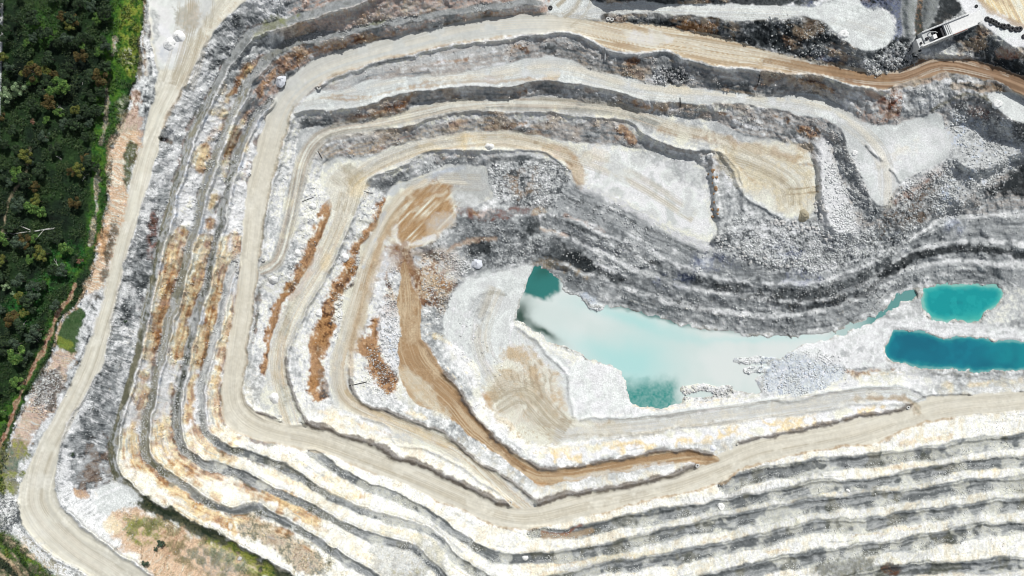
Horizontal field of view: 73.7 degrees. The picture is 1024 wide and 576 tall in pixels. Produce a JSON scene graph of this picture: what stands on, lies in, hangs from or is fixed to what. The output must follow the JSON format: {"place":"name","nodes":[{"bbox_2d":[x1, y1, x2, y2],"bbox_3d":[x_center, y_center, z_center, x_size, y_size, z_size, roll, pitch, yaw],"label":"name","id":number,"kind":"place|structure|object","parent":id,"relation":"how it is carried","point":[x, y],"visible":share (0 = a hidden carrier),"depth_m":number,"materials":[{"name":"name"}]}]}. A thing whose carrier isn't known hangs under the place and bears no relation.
{"place":"outdoors","nodes":[
{"label":"outdoors","id":0,"kind":"place"},
{"bbox_2d":[0,282,77,449],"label":"dirt track","id":1,"kind":"structure","parent":0,"point":[42,352],"depth_m":379.55,"materials":[{"name":"soil"}]},
{"bbox_2d":[0,0,146,575],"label":"grass ground","id":2,"kind":"structure","parent":0,"point":[83,214],"depth_m":380.10,"materials":[{"name":"plant"}]},
{"bbox_2d":[0,139,8,148],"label":"gum tree","id":3,"kind":"object","parent":2,"relation":"on","point":[3,143],"visible":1,"depth_m":373.57,"materials":[{"name":"green plant"}]},
{"bbox_2d":[0,339,10,355],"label":"gum tree","id":4,"kind":"object","parent":2,"relation":"on","point":[4,343],"visible":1,"depth_m":373.04,"materials":[{"name":"green plant"}]},
{"bbox_2d":[0,231,10,246],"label":"gum tree","id":5,"kind":"object","parent":2,"relation":"on","point":[4,241],"visible":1,"depth_m":373.43,"materials":[{"name":"green plant"}]},
{"bbox_2d":[0,24,10,32],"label":"gum tree","id":6,"kind":"object","parent":2,"relation":"on","point":[4,28],"visible":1,"depth_m":373.31,"materials":[{"name":"green plant"}]},
{"bbox_2d":[1,79,10,91],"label":"gum tree","id":7,"kind":"object","parent":2,"relation":"on","point":[6,82],"visible":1,"depth_m":376.45,"materials":[{"name":"green plant"}]},
{"bbox_2d":[0,86,12,103],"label":"gum tree","id":8,"kind":"object","parent":2,"relation":"on","point":[6,95],"visible":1,"depth_m":373.98,"materials":[{"name":"green plant"}]},
{"bbox_2d":[3,62,13,70],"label":"gum tree","id":9,"kind":"object","parent":2,"relation":"on","point":[6,66],"visible":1,"depth_m":375.12,"materials":[{"name":"green plant"}]},
{"bbox_2d":[3,222,15,233],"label":"gum tree","id":10,"kind":"object","parent":2,"relation":"on","point":[7,227],"visible":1,"depth_m":375.76,"materials":[{"name":"green plant"}]},
{"bbox_2d":[3,309,18,327],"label":"gum tree","id":11,"kind":"object","parent":2,"relation":"on","point":[8,319],"visible":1,"depth_m":371.95,"materials":[{"name":"brown plant"}]},
{"bbox_2d":[8,124,17,134],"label":"gum tree","id":12,"kind":"object","parent":2,"relation":"on","point":[12,130],"visible":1,"depth_m":374.65,"materials":[{"name":"green plant"}]},
{"bbox_2d":[9,166,21,182],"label":"gum tree","id":13,"kind":"object","parent":2,"relation":"on","point":[13,171],"visible":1,"depth_m":374.15,"materials":[{"name":"green plant"}]},
{"bbox_2d":[8,338,22,350],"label":"gum tree","id":14,"kind":"object","parent":2,"relation":"on","point":[14,343],"visible":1,"depth_m":373.98,"materials":[{"name":"green plant"}]},
{"bbox_2d":[7,345,24,364],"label":"gum tree","id":15,"kind":"object","parent":2,"relation":"on","point":[13,358],"visible":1,"depth_m":371.28,"materials":[{"name":"green plant"}]},
{"bbox_2d":[10,196,23,212],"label":"gum tree","id":16,"kind":"object","parent":2,"relation":"on","point":[16,205],"visible":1,"depth_m":375.08,"materials":[{"name":"green plant"}]},
{"bbox_2d":[9,235,26,248],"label":"gum tree","id":17,"kind":"object","parent":2,"relation":"on","point":[14,242],"visible":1,"depth_m":372.22,"materials":[{"name":"green plant"}]},
{"bbox_2d":[10,273,26,287],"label":"gum tree","id":18,"kind":"object","parent":2,"relation":"on","point":[19,278],"visible":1,"depth_m":371.97,"materials":[{"name":"green plant"}]},
{"bbox_2d":[10,82,26,95],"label":"gum tree","id":19,"kind":"object","parent":2,"relation":"on","point":[16,87],"visible":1,"depth_m":375.27,"materials":[{"name":"green plant"}]},
{"bbox_2d":[13,158,24,166],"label":"gum tree","id":20,"kind":"object","parent":2,"relation":"on","point":[17,161],"visible":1,"depth_m":374.00,"materials":[{"name":"green plant"}]},
{"bbox_2d":[12,318,26,334],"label":"gum tree","id":21,"kind":"object","parent":2,"relation":"on","point":[17,323],"visible":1,"depth_m":371.60,"materials":[{"name":"green plant"}]},
{"bbox_2d":[13,291,27,304],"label":"gum tree","id":22,"kind":"object","parent":2,"relation":"on","point":[18,295],"visible":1,"depth_m":373.48,"materials":[{"name":"green plant"}]},
{"bbox_2d":[16,233,30,249],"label":"gum tree","id":23,"kind":"object","parent":2,"relation":"on","point":[27,238],"visible":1,"depth_m":373.70,"materials":[{"name":"brown plant"}]},
{"bbox_2d":[16,172,32,188],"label":"gum tree","id":24,"kind":"object","parent":2,"relation":"on","point":[20,177],"visible":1,"depth_m":372.51,"materials":[{"name":"green plant"}]},
{"bbox_2d":[19,308,29,317],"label":"gum tree","id":25,"kind":"object","parent":2,"relation":"on","point":[23,314],"visible":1,"depth_m":373.91,"materials":[{"name":"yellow plant"}]},
{"bbox_2d":[17,149,34,163],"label":"gum tree","id":26,"kind":"object","parent":2,"relation":"on","point":[22,155],"visible":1,"depth_m":372.12,"materials":[{"name":"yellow plant"}]},
{"bbox_2d":[18,294,34,307],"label":"gum tree","id":27,"kind":"object","parent":2,"relation":"on","point":[24,302],"visible":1,"depth_m":372.28,"materials":[{"name":"green plant"}]},
{"bbox_2d":[23,350,32,360],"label":"gum tree","id":28,"kind":"object","parent":2,"relation":"on","point":[26,355],"visible":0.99,"depth_m":374.78,"materials":[{"name":"green plant"}]},
{"bbox_2d":[23,333,35,342],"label":"gum tree","id":29,"kind":"object","parent":2,"relation":"on","point":[29,338],"visible":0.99,"depth_m":373.94,"materials":[{"name":"green plant"}]},
{"bbox_2d":[24,246,34,254],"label":"gum tree","id":30,"kind":"object","parent":2,"relation":"on","point":[28,251],"visible":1,"depth_m":374.55,"materials":[{"name":"green plant"}]},
{"bbox_2d":[25,253,34,264],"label":"gum tree","id":31,"kind":"object","parent":2,"relation":"on","point":[28,260],"visible":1,"depth_m":374.09,"materials":[{"name":"green plant"}]},
{"bbox_2d":[23,201,39,213],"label":"gum tree","id":32,"kind":"object","parent":2,"relation":"on","point":[27,205],"visible":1,"depth_m":373.96,"materials":[{"name":"green plant"}]},
{"bbox_2d":[22,63,41,81],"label":"gum tree","id":33,"kind":"object","parent":2,"relation":"on","point":[27,70],"visible":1,"depth_m":372.58,"materials":[{"name":"brown plant"}]},
{"bbox_2d":[24,9,40,24],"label":"gum tree","id":34,"kind":"object","parent":2,"relation":"on","point":[30,18],"visible":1,"depth_m":371.00,"materials":[{"name":"green plant"}]},
{"bbox_2d":[25,280,40,291],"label":"gum tree","id":35,"kind":"object","parent":2,"relation":"on","point":[29,285],"visible":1,"depth_m":371.44,"materials":[{"name":"green plant"}]},
{"bbox_2d":[26,99,39,111],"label":"gum tree","id":36,"kind":"object","parent":2,"relation":"on","point":[30,102],"visible":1,"depth_m":374.78,"materials":[{"name":"green plant"}]},
{"bbox_2d":[28,32,37,42],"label":"gum tree","id":37,"kind":"object","parent":2,"relation":"on","point":[32,37],"visible":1,"depth_m":374.57,"materials":[{"name":"green plant"}]},
{"bbox_2d":[26,76,39,85],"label":"gum tree","id":38,"kind":"object","parent":2,"relation":"on","point":[29,83],"visible":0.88,"depth_m":376.31,"materials":[{"name":"green plant"}]},
{"bbox_2d":[26,289,40,299],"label":"gum tree","id":39,"kind":"object","parent":2,"relation":"on","point":[31,295],"visible":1,"depth_m":372.10,"materials":[{"name":"green plant"}]},
{"bbox_2d":[28,181,39,192],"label":"gum tree","id":40,"kind":"object","parent":2,"relation":"on","point":[34,185],"visible":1,"depth_m":375.20,"materials":[{"name":"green plant"}]},
{"bbox_2d":[29,324,43,336],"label":"gum tree","id":41,"kind":"object","parent":2,"relation":"on","point":[34,332],"visible":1,"depth_m":371.92,"materials":[{"name":"green plant"}]},
{"bbox_2d":[30,193,42,205],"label":"gum tree","id":42,"kind":"object","parent":2,"relation":"on","point":[37,199],"visible":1,"depth_m":374.06,"materials":[{"name":"green plant"}]},
{"bbox_2d":[31,168,43,178],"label":"gum tree","id":43,"kind":"object","parent":2,"relation":"on","point":[36,171],"visible":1,"depth_m":373.53,"materials":[{"name":"green plant"}]},
{"bbox_2d":[33,206,46,217],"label":"gum tree","id":44,"kind":"object","parent":2,"relation":"on","point":[42,210],"visible":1,"depth_m":375.18,"materials":[{"name":"green plant"}]},
{"bbox_2d":[32,245,48,261],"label":"gum tree","id":45,"kind":"object","parent":2,"relation":"on","point":[38,249],"visible":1,"depth_m":372.37,"materials":[{"name":"green plant"}]},
{"bbox_2d":[36,85,45,96],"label":"gum tree","id":46,"kind":"object","parent":2,"relation":"on","point":[40,91],"visible":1,"depth_m":374.96,"materials":[{"name":"green plant"}]},
{"bbox_2d":[37,130,49,141],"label":"gum tree","id":47,"kind":"object","parent":2,"relation":"on","point":[42,137],"visible":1,"depth_m":375.42,"materials":[{"name":"green plant"}]},
{"bbox_2d":[35,26,54,38],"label":"gum tree","id":48,"kind":"object","parent":2,"relation":"on","point":[41,32],"visible":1,"depth_m":370.78,"materials":[{"name":"green plant"}]},
{"bbox_2d":[40,65,50,74],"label":"gum tree","id":49,"kind":"object","parent":2,"relation":"on","point":[44,68],"visible":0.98,"depth_m":377.12,"materials":[{"name":"green plant"}]},
{"bbox_2d":[40,73,52,85],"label":"gum tree","id":50,"kind":"object","parent":2,"relation":"on","point":[44,79],"visible":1,"depth_m":375.52,"materials":[{"name":"green plant"}]},
{"bbox_2d":[41,50,54,65],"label":"gum tree","id":51,"kind":"object","parent":2,"relation":"on","point":[46,59],"visible":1,"depth_m":373.75,"materials":[{"name":"green plant"}]},
{"bbox_2d":[40,93,55,109],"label":"gum tree","id":52,"kind":"object","parent":2,"relation":"on","point":[48,98],"visible":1,"depth_m":374.01,"materials":[{"name":"brown plant"}]},
{"bbox_2d":[44,86,59,95],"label":"gum tree","id":53,"kind":"object","parent":2,"relation":"on","point":[50,91],"visible":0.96,"depth_m":374.95,"materials":[{"name":"green plant"}]},
{"bbox_2d":[46,264,59,275],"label":"gum tree","id":54,"kind":"object","parent":2,"relation":"on","point":[49,270],"visible":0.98,"depth_m":373.46,"materials":[{"name":"green plant"}]},
{"bbox_2d":[45,230,61,244],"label":"gum tree","id":55,"kind":"object","parent":2,"relation":"on","point":[57,237],"visible":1,"depth_m":373.80,"materials":[{"name":"green plant"}]},
{"bbox_2d":[47,142,60,154],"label":"gum tree","id":56,"kind":"object","parent":2,"relation":"on","point":[56,145],"visible":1,"depth_m":374.37,"materials":[{"name":"green plant"}]},
{"bbox_2d":[49,299,61,310],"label":"gum tree","id":57,"kind":"object","parent":2,"relation":"on","point":[54,306],"visible":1,"depth_m":372.65,"materials":[{"name":"green plant"}]},
{"bbox_2d":[50,37,61,47],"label":"gum tree","id":58,"kind":"object","parent":2,"relation":"on","point":[57,41],"visible":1,"depth_m":375.46,"materials":[{"name":"green plant"}]},
{"bbox_2d":[52,108,64,116],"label":"gum tree","id":59,"kind":"object","parent":2,"relation":"on","point":[56,111],"visible":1,"depth_m":375.68,"materials":[{"name":"green plant"}]},
{"bbox_2d":[51,76,70,93],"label":"gum tree","id":60,"kind":"object","parent":2,"relation":"on","point":[66,87],"visible":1,"depth_m":372.68,"materials":[{"name":"green plant"}]},
{"bbox_2d":[55,263,66,276],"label":"gum tree","id":61,"kind":"object","parent":2,"relation":"on","point":[60,270],"visible":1,"depth_m":373.74,"materials":[{"name":"green plant"}]},
{"bbox_2d":[58,118,68,129],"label":"gum tree","id":62,"kind":"object","parent":2,"relation":"on","point":[62,124],"visible":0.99,"depth_m":374.37,"materials":[{"name":"green plant"}]},
{"bbox_2d":[58,242,73,254],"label":"gum tree","id":63,"kind":"object","parent":2,"relation":"on","point":[68,249],"visible":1,"depth_m":373.87,"materials":[{"name":"green plant"}]},
{"bbox_2d":[60,32,73,42],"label":"gum tree","id":64,"kind":"object","parent":2,"relation":"on","point":[63,36],"visible":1,"depth_m":373.16,"materials":[{"name":"green plant"}]},
{"bbox_2d":[65,62,73,72],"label":"gum tree","id":65,"kind":"object","parent":2,"relation":"on","point":[68,64],"visible":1,"depth_m":376.77,"materials":[{"name":"green plant"}]},
{"bbox_2d":[63,10,78,23],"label":"gum tree","id":66,"kind":"object","parent":2,"relation":"on","point":[67,15],"visible":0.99,"depth_m":373.09,"materials":[{"name":"green plant"}]},
{"bbox_2d":[0,0,145,575],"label":"undergrowth","id":67,"kind":"object","parent":2,"relation":"on","point":[47,226],"visible":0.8,"depth_m":379.12,"materials":[{"name":"green plant"}]},
{"bbox_2d":[66,118,81,130],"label":"gum tree","id":68,"kind":"object","parent":2,"relation":"on","point":[72,124],"visible":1,"depth_m":374.31,"materials":[{"name":"green plant"}]},
{"bbox_2d":[68,196,80,208],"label":"gum tree","id":69,"kind":"object","parent":2,"relation":"on","point":[75,204],"visible":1,"depth_m":374.18,"materials":[{"name":"brown plant"}]},
{"bbox_2d":[70,105,79,113],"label":"gum tree","id":70,"kind":"object","parent":2,"relation":"on","point":[73,110],"visible":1,"depth_m":375.80,"materials":[{"name":"green plant"}]},
{"bbox_2d":[71,0,84,8],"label":"gum tree","id":71,"kind":"object","parent":2,"relation":"on","point":[75,3],"visible":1,"depth_m":374.28,"materials":[{"name":"green plant"}]},
{"bbox_2d":[72,162,84,177],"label":"gum tree","id":72,"kind":"object","parent":2,"relation":"on","point":[76,170],"visible":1,"depth_m":372.76,"materials":[{"name":"green plant"}]},
{"bbox_2d":[73,49,88,62],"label":"gum tree","id":73,"kind":"object","parent":2,"relation":"on","point":[83,56],"visible":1,"depth_m":374.03,"materials":[{"name":"brown plant"}]},
{"bbox_2d":[75,32,87,43],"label":"gum tree","id":74,"kind":"object","parent":2,"relation":"on","point":[78,39],"visible":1,"depth_m":373.95,"materials":[{"name":"green plant"}]},
{"bbox_2d":[80,132,88,141],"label":"gum tree","id":75,"kind":"object","parent":2,"relation":"on","point":[83,136],"visible":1,"depth_m":375.99,"materials":[{"name":"green plant"}]},
{"bbox_2d":[79,104,91,117],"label":"gum tree","id":76,"kind":"object","parent":2,"relation":"on","point":[84,109],"visible":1,"depth_m":374.24,"materials":[{"name":"green plant"}]},
{"bbox_2d":[81,68,92,83],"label":"gum tree","id":77,"kind":"object","parent":2,"relation":"on","point":[87,77],"visible":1,"depth_m":373.08,"materials":[{"name":"green plant"}]},
{"bbox_2d":[82,155,91,168],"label":"gum tree","id":78,"kind":"object","parent":2,"relation":"on","point":[87,162],"visible":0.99,"depth_m":373.13,"materials":[{"name":"green plant"}]},
{"bbox_2d":[81,87,92,95],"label":"gum tree","id":79,"kind":"object","parent":2,"relation":"on","point":[87,93],"visible":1,"depth_m":376.02,"materials":[{"name":"green plant"}]},
{"bbox_2d":[84,118,93,127],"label":"gum tree","id":80,"kind":"object","parent":2,"relation":"on","point":[88,122],"visible":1,"depth_m":376.30,"materials":[{"name":"green plant"}]},
{"bbox_2d":[85,0,95,12],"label":"gum tree","id":81,"kind":"object","parent":2,"relation":"on","point":[90,6],"visible":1,"depth_m":375.03,"materials":[{"name":"green plant"}]},
{"bbox_2d":[88,162,99,171],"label":"gum tree","id":82,"kind":"object","parent":2,"relation":"on","point":[94,168],"visible":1,"depth_m":375.57,"materials":[{"name":"green plant"}]},
{"bbox_2d":[90,104,103,116],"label":"gum tree","id":83,"kind":"object","parent":2,"relation":"on","point":[98,109],"visible":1,"depth_m":374.35,"materials":[{"name":"green plant"}]},
{"bbox_2d":[92,68,107,86],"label":"gum tree","id":84,"kind":"object","parent":2,"relation":"on","point":[99,80],"visible":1,"depth_m":374.02,"materials":[{"name":"brown plant"}]},
{"bbox_2d":[94,85,106,97],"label":"gum tree","id":85,"kind":"object","parent":2,"relation":"on","point":[99,92],"visible":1,"depth_m":375.42,"materials":[{"name":"green plant"}]},
{"bbox_2d":[96,4,111,19],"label":"gum tree","id":86,"kind":"object","parent":2,"relation":"on","point":[106,12],"visible":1,"depth_m":372.44,"materials":[{"name":"green plant"}]},
{"bbox_2d":[97,60,111,71],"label":"gum tree","id":87,"kind":"object","parent":2,"relation":"on","point":[103,65],"visible":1,"depth_m":374.70,"materials":[{"name":"green plant"}]},
{"bbox_2d":[100,42,111,50],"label":"gum tree","id":88,"kind":"object","parent":2,"relation":"on","point":[104,45],"visible":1,"depth_m":373.95,"materials":[{"name":"green plant"}]},
{"bbox_2d":[3,0,1023,575],"bbox_3d":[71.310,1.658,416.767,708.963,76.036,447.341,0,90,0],"label":"terrain","id":89,"kind":"structure","parent":0,"point":[577,404],"depth_m":426.06,"materials":[{"name":"white stone"}]},
{"bbox_2d":[9,376,25,389],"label":"gum tree","id":90,"kind":"object","parent":89,"relation":"on","point":[14,380],"visible":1,"depth_m":373.26,"materials":[{"name":"green plant"}]},
{"bbox_2d":[120,502,346,575],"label":"slope scrub","id":91,"kind":"object","parent":89,"relation":"on","point":[151,522],"visible":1,"depth_m":394.64,"materials":[{"name":"green plant"}]},
{"bbox_2d":[471,259,482,268],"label":"stone pile","id":92,"kind":"object","parent":89,"relation":"on","point":[476,264],"visible":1,"depth_m":447.21,"materials":[{"name":"white stone"}]},
{"bbox_2d":[0,14,1023,531],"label":"rubble","id":93,"kind":"object","parent":89,"relation":"on","point":[758,242],"visible":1,"depth_m":429.07,"materials":[{"name":"grey stone"}]},
{"bbox_2d":[7,0,1023,575],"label":"scree","id":94,"kind":"structure","parent":89,"relation":"on","point":[507,238],"depth_m":417.06,"materials":[{"name":"grey stone"}]},
{"bbox_2d":[137,1,1023,575],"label":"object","id":95,"kind":"structure","parent":89,"relation":"on","point":[201,413],"depth_m":423.38,"materials":[{"name":"white stone"}]},
{"bbox_2d":[837,30,848,38],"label":"stone pile","id":96,"kind":"object","parent":89,"relation":"on","point":[843,34],"visible":1,"depth_m":391.84,"materials":[{"name":"white stone"}]},
{"bbox_2d":[912,11,982,53],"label":"tip pocket","id":97,"kind":"object","parent":89,"relation":"on","point":[948,29],"visible":0.92,"depth_m":387.38,"materials":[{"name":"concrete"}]},
{"bbox_2d":[992,99,1002,108],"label":"stone pile","id":98,"kind":"object","parent":89,"relation":"on","point":[996,103],"visible":1,"depth_m":401.65,"materials":[{"name":"white stone"}]},
{"bbox_2d":[17,0,1023,575],"bbox_3d":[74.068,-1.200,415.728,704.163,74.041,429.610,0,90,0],"label":"haul road","id":99,"kind":"structure","parent":0,"point":[51,526],"depth_m":412.00,"materials":[{"name":"beige gravel"}]},
{"bbox_2d":[163,37,175,50],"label":"stone pile","id":100,"kind":"object","parent":99,"relation":"on","point":[169,43],"visible":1,"depth_m":383.12,"materials":[{"name":"white stone"}]},
{"bbox_2d":[172,30,185,41],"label":"stone pile","id":101,"kind":"object","parent":99,"relation":"on","point":[178,36],"visible":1,"depth_m":383.06,"materials":[{"name":"white stone"}]},
{"bbox_2d":[268,276,277,283],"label":"stone pile","id":102,"kind":"object","parent":99,"relation":"on","point":[273,279],"visible":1,"depth_m":425.08,"materials":[{"name":"white stone"}]},
{"bbox_2d":[269,392,278,403],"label":"stone pile","id":103,"kind":"object","parent":99,"relation":"on","point":[274,397],"visible":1,"depth_m":430.30,"materials":[{"name":"white stone"}]},
{"bbox_2d":[275,76,285,87],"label":"boulder","id":104,"kind":"object","parent":99,"relation":"on","point":[280,81],"visible":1,"depth_m":412.15,"materials":[{"name":"white stone"}]},
{"bbox_2d":[798,209,808,221],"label":"stone pile","id":105,"kind":"object","parent":99,"relation":"on","point":[803,215],"visible":1,"depth_m":423.92,"materials":[{"name":"beige stone"}]},
{"bbox_2d":[514,266,916,408],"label":"quarry lake","id":106,"kind":"structure","parent":0,"point":[658,361],"depth_m":451.60,"materials":[{"name":"liquid"}]},
{"bbox_2d":[885,330,1023,372],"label":"blue pond","id":107,"kind":"structure","parent":0,"point":[920,349],"depth_m":451.40,"materials":[{"name":"liquid"}]},
{"bbox_2d":[921,282,1002,322],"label":"teal pond","id":108,"kind":"structure","parent":0,"point":[947,303],"depth_m":451.20,"materials":[{"name":"liquid"}]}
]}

